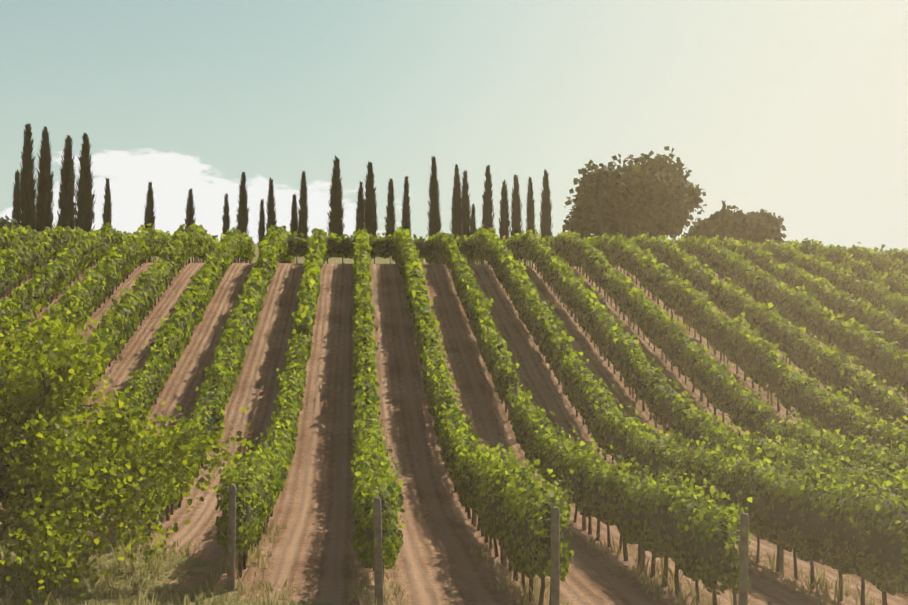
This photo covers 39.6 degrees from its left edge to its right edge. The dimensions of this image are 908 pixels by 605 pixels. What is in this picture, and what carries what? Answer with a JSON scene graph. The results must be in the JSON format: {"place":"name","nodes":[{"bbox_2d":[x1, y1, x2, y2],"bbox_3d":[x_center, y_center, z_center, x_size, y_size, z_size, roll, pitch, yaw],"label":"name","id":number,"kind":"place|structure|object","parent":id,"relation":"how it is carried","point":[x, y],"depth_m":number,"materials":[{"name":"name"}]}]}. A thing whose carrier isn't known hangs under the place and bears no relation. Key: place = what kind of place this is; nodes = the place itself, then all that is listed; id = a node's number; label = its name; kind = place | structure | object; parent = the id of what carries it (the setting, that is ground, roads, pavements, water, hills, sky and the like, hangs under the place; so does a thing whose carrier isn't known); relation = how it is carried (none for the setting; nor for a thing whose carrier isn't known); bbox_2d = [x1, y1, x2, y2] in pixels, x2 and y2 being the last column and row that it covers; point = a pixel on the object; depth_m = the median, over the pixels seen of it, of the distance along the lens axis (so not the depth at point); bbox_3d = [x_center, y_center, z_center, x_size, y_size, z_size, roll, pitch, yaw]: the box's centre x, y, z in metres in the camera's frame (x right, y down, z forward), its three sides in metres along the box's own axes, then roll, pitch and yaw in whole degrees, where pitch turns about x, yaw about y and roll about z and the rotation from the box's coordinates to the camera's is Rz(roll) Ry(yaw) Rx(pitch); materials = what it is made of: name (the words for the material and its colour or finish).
{"place":"outdoors","nodes":[
{"label":"outdoors","id":0,"kind":"place"},
{"bbox_2d":[0,243,907,604],"bbox_3d":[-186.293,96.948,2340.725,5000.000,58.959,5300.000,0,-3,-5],"label":"ground","id":1,"kind":"structure","parent":0,"point":[308,579],"depth_m":42.52,"materials":[{"name":"soil"}]},
{"bbox_2d":[11,169,20,224],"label":"cypress","id":2,"kind":"object","parent":1,"relation":"on","point":[16,196],"depth_m":148.38,"materials":[{"name":"green plant"}]},
{"bbox_2d":[0,215,39,233],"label":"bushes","id":3,"kind":"object","parent":1,"relation":"on","point":[5,221],"depth_m":136.96,"materials":[{"name":"green plant"}]},
{"bbox_2d":[17,123,38,230],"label":"cypress","id":4,"kind":"object","parent":1,"relation":"on","point":[31,196],"depth_m":147.89,"materials":[{"name":"green plant"}]},
{"bbox_2d":[35,126,54,230],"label":"cypress","id":5,"kind":"object","parent":1,"relation":"on","point":[43,178],"depth_m":149.90,"materials":[{"name":"green plant"}]},
{"bbox_2d":[56,135,76,230],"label":"cypress","id":6,"kind":"object","parent":1,"relation":"on","point":[63,193],"depth_m":152.07,"materials":[{"name":"green plant"}]},
{"bbox_2d":[73,133,96,231],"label":"cypress","id":7,"kind":"object","parent":1,"relation":"on","point":[88,194],"depth_m":147.99,"materials":[{"name":"green plant"}]},
{"bbox_2d":[102,178,111,255],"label":"cypress","id":8,"kind":"object","parent":1,"relation":"on","point":[106,215],"depth_m":168.47,"materials":[{"name":"green plant"}]},
{"bbox_2d":[0,292,266,604],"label":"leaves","id":9,"kind":"object","parent":1,"relation":"on","point":[60,529],"depth_m":22.08,"materials":[{"name":"green plant"}]},
{"bbox_2d":[144,182,155,229],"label":"cypress","id":10,"kind":"object","parent":1,"relation":"on","point":[149,198],"depth_m":183.32,"materials":[{"name":"green plant"}]},
{"bbox_2d":[184,188,195,228],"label":"cypress","id":11,"kind":"object","parent":1,"relation":"on","point":[190,213],"depth_m":188.52,"materials":[{"name":"green plant"}]},
{"bbox_2d":[222,193,230,234],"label":"cypress","id":12,"kind":"object","parent":1,"relation":"on","point":[226,219],"depth_m":193.78,"materials":[{"name":"green plant"}]},
{"bbox_2d":[235,172,249,235],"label":"cypress","id":13,"kind":"object","parent":1,"relation":"on","point":[243,203],"depth_m":183.65,"materials":[{"name":"green plant"}]},
{"bbox_2d":[257,198,265,250],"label":"cypress","id":14,"kind":"object","parent":1,"relation":"on","point":[261,232],"depth_m":198.79,"materials":[{"name":"green plant"}]},
{"bbox_2d":[265,177,276,232],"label":"cypress","id":15,"kind":"object","parent":1,"relation":"on","point":[270,204],"depth_m":188.83,"materials":[{"name":"green plant"}]},
{"bbox_2d":[289,193,298,236],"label":"cypress","id":16,"kind":"object","parent":1,"relation":"on","point":[294,218],"depth_m":198.86,"materials":[{"name":"green plant"}]},
{"bbox_2d":[296,170,309,240],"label":"cypress","id":17,"kind":"object","parent":1,"relation":"on","point":[302,210],"depth_m":188.77,"materials":[{"name":"green plant"}]},
{"bbox_2d":[326,155,344,256],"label":"cypress","id":18,"kind":"object","parent":1,"relation":"on","point":[337,212],"depth_m":178.75,"materials":[{"name":"green plant"}]},
{"bbox_2d":[354,180,364,231],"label":"cypress","id":19,"kind":"object","parent":1,"relation":"on","point":[359,222],"depth_m":194.01,"materials":[{"name":"green plant"}]},
{"bbox_2d":[362,162,378,237],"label":"cypress","id":20,"kind":"object","parent":1,"relation":"on","point":[369,222],"depth_m":183.87,"materials":[{"name":"green plant"}]},
{"bbox_2d":[384,178,396,237],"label":"cypress","id":21,"kind":"object","parent":1,"relation":"on","point":[390,227],"depth_m":189.14,"materials":[{"name":"green plant"}]},
{"bbox_2d":[401,176,411,232],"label":"cypress","id":22,"kind":"object","parent":1,"relation":"on","point":[404,222],"depth_m":191.20,"materials":[{"name":"green plant"}]},
{"bbox_2d":[426,156,441,235],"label":"cypress","id":23,"kind":"object","parent":1,"relation":"on","point":[433,195],"depth_m":184.09,"materials":[{"name":"green plant"}]},
{"bbox_2d":[0,517,881,604],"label":"grass tufts","id":24,"kind":"object","parent":1,"relation":"on","point":[506,585],"depth_m":21.76,"materials":[{"name":"green plant"}]},
{"bbox_2d":[0,327,907,595],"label":"vine leaves","id":25,"kind":"object","parent":1,"relation":"on","point":[381,464],"depth_m":28.57,"materials":[{"name":"green plant"}]},
{"bbox_2d":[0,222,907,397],"bbox_3d":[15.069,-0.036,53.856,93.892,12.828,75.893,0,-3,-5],"label":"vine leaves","id":26,"kind":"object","parent":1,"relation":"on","point":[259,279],"depth_m":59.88,"materials":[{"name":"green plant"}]},
{"bbox_2d":[0,233,907,604],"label":"vine rows","id":27,"kind":"object","parent":1,"relation":"on","point":[884,545],"depth_m":35.90,"materials":[{"name":"green plant"}]},
{"bbox_2d":[449,164,464,239],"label":"cypress","id":28,"kind":"object","parent":1,"relation":"on","point":[457,212],"depth_m":187.24,"materials":[{"name":"green plant"}]},
{"bbox_2d":[12,229,906,604],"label":"vineyard posts","id":29,"kind":"object","parent":1,"relation":"on","point":[378,555],"depth_m":19.40,"materials":[{"name":"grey wood"}]},
{"bbox_2d":[461,170,471,238],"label":"cypress","id":30,"kind":"object","parent":1,"relation":"on","point":[465,212],"depth_m":194.38,"materials":[{"name":"green plant"}]},
{"bbox_2d":[470,203,475,234],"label":"cypress","id":31,"kind":"object","parent":1,"relation":"on","point":[473,223],"depth_m":199.83,"materials":[{"name":"green plant"}]},
{"bbox_2d":[481,165,493,229],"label":"cypress","id":32,"kind":"object","parent":1,"relation":"on","point":[486,209],"depth_m":187.34,"materials":[{"name":"green plant"}]},
{"bbox_2d":[498,179,509,239],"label":"cypress","id":33,"kind":"object","parent":1,"relation":"on","point":[504,213],"depth_m":191.62,"materials":[{"name":"green plant"}]},
{"bbox_2d":[509,174,522,236],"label":"cypress","id":34,"kind":"object","parent":1,"relation":"on","point":[514,218],"depth_m":187.50,"materials":[{"name":"green plant"}]},
{"bbox_2d":[525,177,536,234],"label":"cypress","id":35,"kind":"object","parent":1,"relation":"on","point":[529,209],"depth_m":191.67,"materials":[{"name":"green plant"}]},
{"bbox_2d":[539,169,552,240],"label":"cypress","id":36,"kind":"object","parent":1,"relation":"on","point":[545,208],"depth_m":187.57,"materials":[{"name":"green plant"}]},
{"bbox_2d":[594,170,605,235],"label":"cypress","id":37,"kind":"object","parent":1,"relation":"on","point":[599,229],"depth_m":149.82,"materials":[{"name":"green plant"}]},
{"bbox_2d":[626,206,633,240],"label":"cypress","id":38,"kind":"object","parent":1,"relation":"on","point":[629,221],"depth_m":150.15,"materials":[{"name":"green plant"}]},
{"bbox_2d":[562,146,706,239],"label":"tree","id":39,"kind":"object","parent":1,"relation":"on","point":[640,203],"depth_m":159.38,"materials":[{"name":"green plant"}]},
{"bbox_2d":[720,200,727,240],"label":"cypress","id":40,"kind":"object","parent":1,"relation":"on","point":[723,216],"depth_m":170.61,"materials":[{"name":"green plant"}]},
{"bbox_2d":[681,205,786,244],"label":"tree","id":41,"kind":"object","parent":1,"relation":"on","point":[706,231],"depth_m":182.81,"materials":[{"name":"green plant"}]},
{"bbox_2d":[0,0,907,604],"label":"sky","id":42,"kind":"structure","parent":0,"point":[795,110],"materials":[{"name":"blue"}]}
]}

